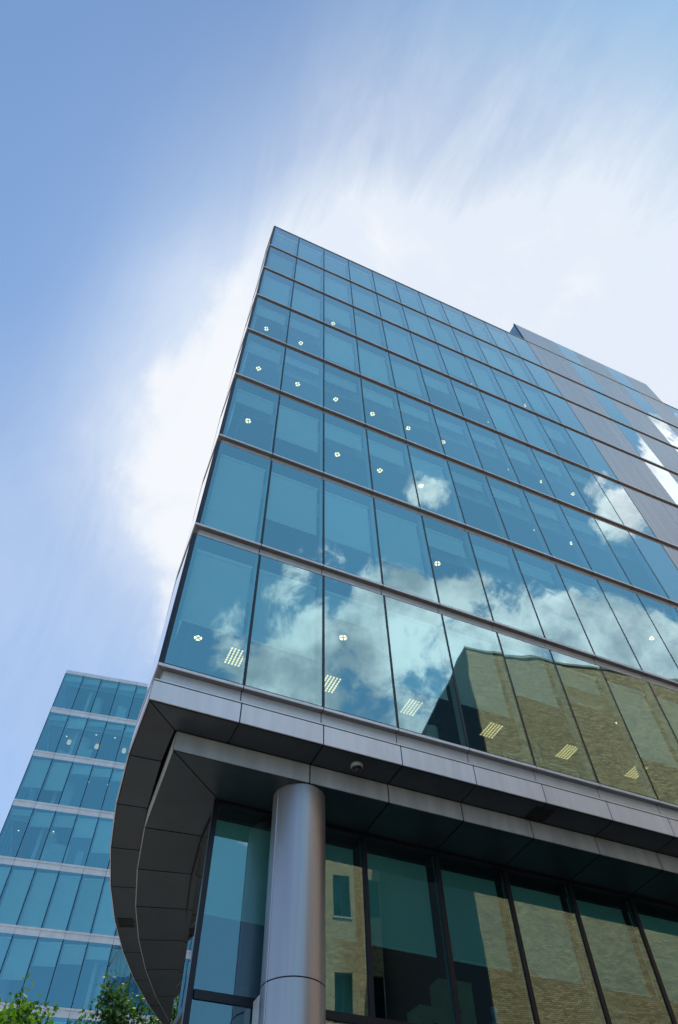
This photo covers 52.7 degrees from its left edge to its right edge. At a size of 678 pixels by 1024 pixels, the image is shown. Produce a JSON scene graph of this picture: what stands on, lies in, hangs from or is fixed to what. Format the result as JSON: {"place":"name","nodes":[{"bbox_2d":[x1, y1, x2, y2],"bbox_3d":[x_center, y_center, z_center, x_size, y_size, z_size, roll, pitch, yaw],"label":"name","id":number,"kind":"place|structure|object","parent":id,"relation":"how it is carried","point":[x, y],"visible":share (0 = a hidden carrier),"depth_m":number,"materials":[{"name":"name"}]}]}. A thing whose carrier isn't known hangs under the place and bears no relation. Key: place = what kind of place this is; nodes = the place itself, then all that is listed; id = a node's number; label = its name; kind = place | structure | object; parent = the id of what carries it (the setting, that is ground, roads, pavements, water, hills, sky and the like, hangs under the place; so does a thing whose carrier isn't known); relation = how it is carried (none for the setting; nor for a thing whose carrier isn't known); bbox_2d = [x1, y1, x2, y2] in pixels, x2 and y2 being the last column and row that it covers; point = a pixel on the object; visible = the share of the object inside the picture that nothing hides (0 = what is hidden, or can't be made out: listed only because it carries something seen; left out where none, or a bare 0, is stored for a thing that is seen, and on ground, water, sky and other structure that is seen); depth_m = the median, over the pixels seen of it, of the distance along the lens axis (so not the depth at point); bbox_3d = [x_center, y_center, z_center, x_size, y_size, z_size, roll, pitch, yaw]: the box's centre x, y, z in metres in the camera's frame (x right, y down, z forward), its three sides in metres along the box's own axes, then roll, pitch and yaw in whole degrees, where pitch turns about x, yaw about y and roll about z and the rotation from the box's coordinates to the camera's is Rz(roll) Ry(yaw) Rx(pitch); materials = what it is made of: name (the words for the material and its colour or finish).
{"place":"outdoors","nodes":[
{"label":"outdoors","id":0,"kind":"place"},
{"bbox_2d":[0,670,159,1023],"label":"office building","id":1,"kind":"structure","parent":0,"point":[60,944],"depth_m":47.48,"materials":[{"name":"glass"}]},
{"bbox_2d":[0,870,34,924],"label":"window","id":2,"kind":"structure","parent":1,"relation":"in","point":[17,888],"depth_m":43.86,"materials":[{"name":"blue glass"}]},
{"bbox_2d":[1,939,36,979],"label":"window","id":3,"kind":"structure","parent":1,"relation":"in","point":[20,954],"depth_m":41.22,"materials":[{"name":"blue glass"}]},
{"bbox_2d":[0,676,65,856],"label":"side window","id":4,"kind":"structure","parent":1,"relation":"in","point":[24,792],"depth_m":51.45,"materials":[{"name":"blue glass"}]},
{"bbox_2d":[22,759,50,787],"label":"window","id":5,"kind":"structure","parent":1,"relation":"in","point":[36,774],"depth_m":50.68,"materials":[{"name":"blue glass"}]},
{"bbox_2d":[19,872,57,927],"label":"window","id":6,"kind":"structure","parent":1,"relation":"in","point":[39,897],"depth_m":44.06,"materials":[{"name":"blue glass"}]},
{"bbox_2d":[32,941,61,966],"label":"window","id":7,"kind":"structure","parent":1,"relation":"in","point":[47,953],"depth_m":41.85,"materials":[{"name":"blue glass"}]},
{"bbox_2d":[44,762,71,790],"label":"window","id":8,"kind":"structure","parent":1,"relation":"in","point":[59,772],"depth_m":50.94,"materials":[{"name":"blue glass"}]},
{"bbox_2d":[44,875,80,929],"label":"window","id":9,"kind":"structure","parent":1,"relation":"in","point":[61,906],"depth_m":44.32,"materials":[{"name":"glass"}]},
{"bbox_2d":[59,944,86,964],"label":"window","id":10,"kind":"structure","parent":1,"relation":"in","point":[71,954],"depth_m":42.21,"materials":[{"name":"glass"}]},
{"bbox_2d":[73,818,96,837],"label":"window","id":11,"kind":"structure","parent":1,"relation":"in","point":[84,828],"depth_m":48.50,"materials":[{"name":"glass"}]},
{"bbox_2d":[69,878,103,932],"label":"window","id":12,"kind":"structure","parent":1,"relation":"in","point":[85,908],"depth_m":44.58,"materials":[{"name":"glass"}]},
{"bbox_2d":[91,821,112,853],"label":"window","id":13,"kind":"structure","parent":1,"relation":"in","point":[102,840],"depth_m":48.29,"materials":[{"name":"glass"}]},
{"bbox_2d":[93,881,115,935],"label":"window","id":14,"kind":"structure","parent":1,"relation":"in","point":[105,923],"depth_m":44.39,"materials":[{"name":"glass"}]},
{"bbox_2d":[108,949,130,976],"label":"window","id":15,"kind":"structure","parent":1,"relation":"in","point":[118,964],"depth_m":42.43,"materials":[{"name":"glass"}]},
{"bbox_2d":[0,0,677,832],"label":"sky","id":16,"kind":"structure","parent":0,"point":[504,163],"materials":[{"name":"blue"}]},
{"bbox_2d":[407,1004,449,1023],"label":"cardboard box","id":17,"kind":"object","parent":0,"point":[421,1014],"visible":1,"depth_m":11.03,"materials":[{"name":"plastic"}]},
{"bbox_2d":[429,978,476,1023],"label":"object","id":18,"kind":"object","parent":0,"point":[439,993],"visible":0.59,"depth_m":11.52,"materials":[{"name":"teal glass"}]},
{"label":"pavement","id":19,"kind":"structure","parent":0,"visible":0},
{"bbox_2d":[0,974,65,1023],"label":"maple tree","id":20,"kind":"object","parent":19,"relation":"on","point":[11,1014],"visible":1,"depth_m":17.05,"materials":[{"name":"green plant"}]},
{"bbox_2d":[68,972,161,1023],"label":"plane tree","id":21,"kind":"object","parent":19,"relation":"on","point":[111,1014],"visible":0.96,"depth_m":21.45,"materials":[{"name":"green plant"}]},
{"bbox_2d":[110,225,677,1023],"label":"office building","id":22,"kind":"structure","parent":19,"relation":"on","point":[412,505],"depth_m":15.55,"materials":[{"name":"glass"}]},
{"bbox_2d":[170,808,218,1023],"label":"curved street window","id":23,"kind":"structure","parent":22,"relation":"in","point":[181,984],"depth_m":11.39,"materials":[{"name":"blue glass"}]},
{"bbox_2d":[143,235,271,701],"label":"curved window","id":24,"kind":"structure","parent":22,"relation":"in","point":[203,486],"depth_m":16.05,"materials":[{"name":"glass"}]},
{"bbox_2d":[180,549,251,638],"bbox_3d":[-2.481,1.598,13.768,1.340,2.105,0.100,20,-58,-14],"label":"window","id":25,"kind":"structure","parent":22,"relation":"in","point":[217,591],"depth_m":13.71,"materials":[{"name":"glass"}]},
{"bbox_2d":[203,454,265,541],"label":"window","id":26,"kind":"structure","parent":22,"relation":"in","point":[233,508],"depth_m":16.56,"materials":[{"name":"glass"}]},
{"bbox_2d":[204,820,270,925],"bbox_3d":[-1.625,5.925,11.308,1.135,1.550,0.021,20,-58,-14],"label":"window","id":27,"kind":"structure","parent":22,"relation":"in","point":[238,876],"depth_m":11.24,"materials":[{"name":"blue glass"}]},
{"bbox_2d":[234,388,274,415],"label":"window","id":28,"kind":"structure","parent":22,"relation":"in","point":[242,397],"depth_m":20.95,"materials":[{"name":"glass"}]},
{"bbox_2d":[246,341,280,363],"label":"window","id":29,"kind":"structure","parent":22,"relation":"in","point":[253,348],"depth_m":24.23,"materials":[{"name":"glass"}]},
{"bbox_2d":[256,298,289,325],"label":"window","id":30,"kind":"structure","parent":22,"relation":"in","point":[264,312],"depth_m":27.61,"materials":[{"name":"glass"}]},
{"bbox_2d":[259,270,292,306],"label":"window","id":31,"kind":"structure","parent":22,"relation":"in","point":[277,288],"depth_m":29.66,"materials":[{"name":"blue glass"}]},
{"bbox_2d":[266,247,295,278],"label":"window","id":32,"kind":"structure","parent":22,"relation":"in","point":[278,261],"depth_m":33.00,"materials":[{"name":"blue glass"}]},
{"bbox_2d":[251,569,316,659],"bbox_3d":[-1.110,2.084,14.135,1.340,2.105,0.100,20,-58,-14],"label":"window","id":33,"kind":"structure","parent":22,"relation":"in","point":[284,613],"depth_m":14.07,"materials":[{"name":"blue glass"}]},
{"bbox_2d":[271,227,298,255],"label":"window","id":34,"kind":"structure","parent":22,"relation":"in","point":[283,240],"depth_m":36.46,"materials":[{"name":"blue glass"}]},
{"bbox_2d":[266,472,317,535],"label":"window","id":35,"kind":"structure","parent":22,"relation":"in","point":[292,503],"depth_m":17.42,"materials":[{"name":"blue glass"}]},
{"bbox_2d":[276,405,318,452],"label":"window","id":36,"kind":"structure","parent":22,"relation":"in","point":[294,427],"depth_m":20.76,"materials":[{"name":"blue glass"}]},
{"bbox_2d":[285,348,322,377],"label":"window","id":37,"kind":"structure","parent":22,"relation":"in","point":[293,358],"depth_m":24.45,"materials":[{"name":"blue glass"}]},
{"bbox_2d":[287,312,322,357],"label":"window","id":38,"kind":"structure","parent":22,"relation":"in","point":[305,334],"depth_m":26.67,"materials":[{"name":"blue glass"}]},
{"bbox_2d":[291,282,322,320],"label":"window","id":39,"kind":"structure","parent":22,"relation":"in","point":[305,300],"depth_m":30.02,"materials":[{"name":"blue glass"}]},
{"bbox_2d":[295,259,322,291],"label":"window","id":40,"kind":"structure","parent":22,"relation":"in","point":[310,275],"depth_m":33.35,"materials":[{"name":"blue glass"}]},
{"bbox_2d":[298,238,322,267],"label":"window","id":41,"kind":"structure","parent":22,"relation":"in","point":[307,251],"depth_m":36.82,"materials":[{"name":"blue glass"}]},
{"bbox_2d":[324,249,349,279],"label":"window","id":42,"kind":"structure","parent":22,"relation":"in","point":[334,263],"depth_m":37.18,"materials":[{"name":"blue glass"}]},
{"bbox_2d":[324,271,351,303],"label":"window","id":43,"kind":"structure","parent":22,"relation":"in","point":[335,286],"depth_m":33.73,"materials":[{"name":"blue glass"}]},
{"bbox_2d":[324,295,354,334],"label":"window","id":44,"kind":"structure","parent":22,"relation":"in","point":[337,314],"depth_m":30.38,"materials":[{"name":"blue glass"}]},
{"bbox_2d":[325,844,355,942],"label":"window","id":45,"kind":"structure","parent":22,"relation":"in","point":[339,871],"depth_m":11.70,"materials":[{"name":"clear glass"}]},
{"bbox_2d":[324,326,358,372],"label":"window","id":46,"kind":"structure","parent":22,"relation":"in","point":[340,349],"depth_m":27.05,"materials":[{"name":"blue glass"}]},
{"bbox_2d":[325,422,361,451],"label":"window","id":47,"kind":"structure","parent":22,"relation":"in","point":[333,433],"depth_m":21.62,"materials":[{"name":"blue glass"}]},
{"bbox_2d":[325,491,371,554],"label":"window","id":48,"kind":"structure","parent":22,"relation":"in","point":[346,521],"depth_m":17.79,"materials":[{"name":"blue glass"}]},
{"bbox_2d":[325,590,378,631],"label":"window","id":49,"kind":"structure","parent":22,"relation":"in","point":[337,606],"depth_m":15.07,"materials":[{"name":"blue glass"}]},
{"bbox_2d":[349,261,374,290],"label":"window","id":50,"kind":"structure","parent":22,"relation":"in","point":[361,275],"depth_m":37.55,"materials":[{"name":"blue glass"}]},
{"bbox_2d":[351,283,380,316],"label":"window","id":51,"kind":"structure","parent":22,"relation":"in","point":[364,299],"depth_m":34.10,"materials":[{"name":"blue glass"}]},
{"bbox_2d":[354,309,386,347],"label":"window","id":52,"kind":"structure","parent":22,"relation":"in","point":[370,328],"depth_m":30.75,"materials":[{"name":"blue glass"}]},
{"bbox_2d":[358,347,388,384],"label":"window","id":53,"kind":"structure","parent":22,"relation":"in","point":[372,365],"depth_m":27.84,"materials":[{"name":"blue glass"}]},
{"bbox_2d":[368,439,404,467],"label":"window","id":54,"kind":"structure","parent":22,"relation":"in","point":[378,450],"depth_m":22.01,"materials":[{"name":"blue glass"}]},
{"bbox_2d":[372,271,400,302],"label":"window","id":55,"kind":"structure","parent":22,"relation":"in","point":[385,286],"depth_m":37.91,"materials":[{"name":"blue glass"}]},
{"bbox_2d":[377,295,407,328],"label":"window","id":56,"kind":"structure","parent":22,"relation":"in","point":[391,311],"depth_m":34.46,"materials":[{"name":"blue glass"}]},
{"bbox_2d":[376,510,424,574],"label":"window","id":57,"kind":"structure","parent":22,"relation":"in","point":[398,538],"depth_m":18.12,"materials":[{"name":"blue glass"}]},
{"bbox_2d":[383,321,417,361],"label":"window","id":58,"kind":"structure","parent":22,"relation":"in","point":[399,341],"depth_m":31.12,"materials":[{"name":"blue glass"}]},
{"bbox_2d":[367,853,436,957],"bbox_3d":[1.023,6.864,12.017,1.340,1.550,0.021,20,-58,-14],"label":"window","id":59,"kind":"structure","parent":22,"relation":"in","point":[399,900],"depth_m":11.98,"materials":[{"name":"teal glass"}]},
{"bbox_2d":[389,353,421,396],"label":"window","id":60,"kind":"structure","parent":22,"relation":"in","point":[405,373],"depth_m":28.57,"materials":[{"name":"blue glass"}]},
{"bbox_2d":[396,282,424,312],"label":"window","id":61,"kind":"structure","parent":22,"relation":"in","point":[409,297],"depth_m":38.29,"materials":[{"name":"blue glass"}]},
{"bbox_2d":[387,610,448,700],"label":"window","id":62,"kind":"structure","parent":22,"relation":"in","point":[416,661],"depth_m":14.79,"materials":[{"name":"blue glass"}]},
{"bbox_2d":[403,306,434,340],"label":"window","id":63,"kind":"structure","parent":22,"relation":"in","point":[418,323],"depth_m":34.83,"materials":[{"name":"blue glass"}]},
{"bbox_2d":[407,709,450,740],"bbox_3d":[1.902,4.662,13.886,0.963,1.409,0.785,20,-58,-14],"label":"potted plant","id":64,"kind":"object","parent":22,"relation":"on","point":[432,730],"visible":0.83,"depth_m":14.15,"materials":[{"name":"green plant"}]},
{"bbox_2d":[410,455,447,489],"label":"window","id":65,"kind":"structure","parent":22,"relation":"in","point":[423,470],"depth_m":22.23,"materials":[{"name":"blue glass"}]},
{"bbox_2d":[411,333,446,373],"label":"window","id":66,"kind":"structure","parent":22,"relation":"in","point":[428,354],"depth_m":31.49,"materials":[{"name":"blue glass"}]},
{"bbox_2d":[418,292,448,323],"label":"window","id":67,"kind":"structure","parent":22,"relation":"in","point":[432,307],"depth_m":38.65,"materials":[{"name":"blue glass"}]},
{"bbox_2d":[420,366,453,394],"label":"window","id":68,"kind":"structure","parent":22,"relation":"in","point":[436,381],"depth_m":29.23,"materials":[{"name":"blue glass"}]},
{"bbox_2d":[428,317,461,351],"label":"window","id":69,"kind":"structure","parent":22,"relation":"in","point":[443,334],"depth_m":35.20,"materials":[{"name":"blue glass"}]},
{"bbox_2d":[425,527,466,558],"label":"window","id":70,"kind":"structure","parent":22,"relation":"in","point":[435,539],"depth_m":19.12,"materials":[{"name":"blue glass"}]},
{"bbox_2d":[432,408,472,444],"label":"window","id":71,"kind":"structure","parent":22,"relation":"in","point":[457,426],"depth_m":25.75,"materials":[{"name":"blue glass"}]},
{"bbox_2d":[441,303,472,334],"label":"window","id":72,"kind":"structure","parent":22,"relation":"in","point":[456,318],"depth_m":39.02,"materials":[{"name":"blue glass"}]},
{"bbox_2d":[438,345,476,386],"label":"window","id":73,"kind":"structure","parent":22,"relation":"in","point":[456,365],"depth_m":31.86,"materials":[{"name":"blue glass"}]},
{"bbox_2d":[451,380,488,414],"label":"window","id":74,"kind":"structure","parent":22,"relation":"in","point":[466,395],"depth_m":29.19,"materials":[{"name":"blue glass"}]},
{"bbox_2d":[452,328,487,363],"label":"window","id":75,"kind":"structure","parent":22,"relation":"in","point":[469,346],"depth_m":35.57,"materials":[{"name":"blue glass"}]},
{"bbox_2d":[441,870,512,971],"bbox_3d":[2.393,7.350,12.384,1.340,1.550,0.021,20,-58,-14],"label":"window","id":76,"kind":"structure","parent":22,"relation":"in","point":[476,929],"depth_m":12.35,"materials":[{"name":"teal glass"}]},
{"bbox_2d":[446,629,509,718],"bbox_3d":[3.003,3.554,15.220,1.340,2.145,0.100,20,-58,-14],"label":"window","id":77,"kind":"structure","parent":22,"relation":"in","point":[476,674],"depth_m":15.17,"materials":[{"name":"green glass"}]},
{"bbox_2d":[463,313,496,345],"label":"window","id":78,"kind":"structure","parent":22,"relation":"in","point":[479,329],"depth_m":39.38,"materials":[{"name":"blue glass"}]},
{"bbox_2d":[465,357,504,398],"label":"window","id":79,"kind":"structure","parent":22,"relation":"in","point":[484,378],"depth_m":32.23,"materials":[{"name":"blue glass"}]},
{"bbox_2d":[472,544,510,569],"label":"window","id":80,"kind":"structure","parent":22,"relation":"in","point":[481,553],"depth_m":19.59,"materials":[{"name":"blue glass"}]},
{"bbox_2d":[476,339,512,374],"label":"window","id":81,"kind":"structure","parent":22,"relation":"in","point":[493,355],"depth_m":35.94,"materials":[{"name":"blue glass"}]},
{"bbox_2d":[485,323,519,355],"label":"window","id":82,"kind":"structure","parent":22,"relation":"in","point":[500,337],"depth_m":39.77,"materials":[{"name":"blue glass"}]},
{"bbox_2d":[480,392,526,441],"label":"window","id":83,"kind":"structure","parent":22,"relation":"in","point":[501,414],"depth_m":28.90,"materials":[{"name":"blue glass"}]},
{"bbox_2d":[491,368,532,410],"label":"window","id":84,"kind":"structure","parent":22,"relation":"in","point":[510,387],"depth_m":32.60,"materials":[{"name":"blue glass"}]},
{"bbox_2d":[500,350,537,385],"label":"window","id":85,"kind":"structure","parent":22,"relation":"in","point":[517,366],"depth_m":36.30,"materials":[{"name":"blue glass"}]},
{"bbox_2d":[506,332,541,365],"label":"window","id":86,"kind":"structure","parent":22,"relation":"in","point":[521,345],"depth_m":40.14,"materials":[{"name":"blue glass"}]},
{"bbox_2d":[502,647,558,707],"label":"window","id":87,"kind":"structure","parent":22,"relation":"in","point":[528,674],"depth_m":15.90,"materials":[{"name":"green glass"}]},
{"bbox_2d":[509,404,557,454],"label":"window","id":88,"kind":"structure","parent":22,"relation":"in","point":[529,423],"depth_m":29.26,"materials":[{"name":"blue glass"}]},
{"bbox_2d":[518,561,554,584],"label":"window","id":89,"kind":"structure","parent":22,"relation":"in","point":[526,569],"depth_m":19.97,"materials":[{"name":"blue glass"}]},
{"bbox_2d":[517,380,560,422],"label":"window","id":90,"kind":"structure","parent":22,"relation":"in","point":[535,396],"depth_m":32.95,"materials":[{"name":"blue glass"}]},
{"bbox_2d":[501,883,583,984],"bbox_3d":[3.764,7.836,12.751,1.340,1.550,0.021,20,-58,-14],"label":"window","id":91,"kind":"structure","parent":22,"relation":"in","point":[547,943],"depth_m":12.72,"materials":[{"name":"green glass"}]},
{"bbox_2d":[523,360,562,396],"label":"window","id":92,"kind":"structure","parent":22,"relation":"in","point":[539,374],"depth_m":36.68,"materials":[{"name":"blue glass"}]},
{"bbox_2d":[530,449,588,510],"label":"window","id":93,"kind":"structure","parent":22,"relation":"in","point":[564,489],"depth_m":25.93,"materials":[{"name":"blue glass"}]},
{"bbox_2d":[537,416,587,466],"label":"window","id":94,"kind":"structure","parent":22,"relation":"in","point":[557,434],"depth_m":29.63,"materials":[{"name":"blue glass"}]},
{"bbox_2d":[542,391,586,433],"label":"window","id":95,"kind":"structure","parent":22,"relation":"in","point":[561,408],"depth_m":33.33,"materials":[{"name":"blue glass"}]},
{"bbox_2d":[556,665,601,696],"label":"window","id":96,"kind":"structure","parent":22,"relation":"in","point":[570,678],"depth_m":16.63,"materials":[{"name":"green glass"}]},
{"bbox_2d":[558,507,601,536],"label":"window","id":97,"kind":"structure","parent":22,"relation":"in","point":[575,524],"depth_m":24.01,"materials":[{"name":"blue glass"}]},
{"bbox_2d":[565,428,617,479],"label":"window","id":98,"kind":"structure","parent":22,"relation":"in","point":[591,455],"depth_m":29.99,"materials":[{"name":"blue glass"}]},
{"bbox_2d":[566,898,650,997],"bbox_3d":[5.135,8.322,13.118,1.340,1.550,0.021,20,-58,-14],"label":"window","id":99,"kind":"structure","parent":22,"relation":"in","point":[617,966],"depth_m":13.09,"materials":[{"name":"green glass"}]},
{"bbox_2d":[590,390,631,426],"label":"narrow window","id":100,"kind":"structure","parent":22,"relation":"in","point":[606,402],"depth_m":37.79,"materials":[{"name":"blue glass"}]},
{"bbox_2d":[595,591,638,616],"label":"window","id":101,"kind":"structure","parent":22,"relation":"in","point":[618,603],"depth_m":20.68,"materials":[{"name":"blue glass"}]},
{"bbox_2d":[593,474,654,536],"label":"window","id":102,"kind":"structure","parent":22,"relation":"in","point":[616,494],"depth_m":26.67,"materials":[{"name":"blue glass"}]},
{"bbox_2d":[598,681,677,768],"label":"window","id":103,"kind":"structure","parent":22,"relation":"in","point":[649,741],"depth_m":16.28,"materials":[{"name":"green glass"}]},
{"bbox_2d":[615,423,663,466],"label":"narrow window","id":104,"kind":"structure","parent":22,"relation":"in","point":[632,436],"depth_m":34.43,"materials":[{"name":"blue glass"}]},
{"bbox_2d":[627,911,677,1002],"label":"window","id":105,"kind":"structure","parent":22,"relation":"in","point":[661,934],"depth_m":13.60,"materials":[{"name":"green glass"}]},
{"bbox_2d":[629,532,677,601],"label":"window","id":106,"kind":"structure","parent":22,"relation":"in","point":[662,566],"depth_m":23.71,"materials":[{"name":"blue glass"}]},
{"bbox_2d":[645,462,677,504],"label":"narrow window","id":107,"kind":"structure","parent":22,"relation":"in","point":[666,480],"depth_m":31.59,"materials":[{"name":"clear glass"}]},
{"bbox_2d":[647,697,677,738],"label":"window","id":108,"kind":"structure","parent":22,"relation":"in","point":[670,709],"depth_m":17.25,"materials":[{"name":"green glass"}]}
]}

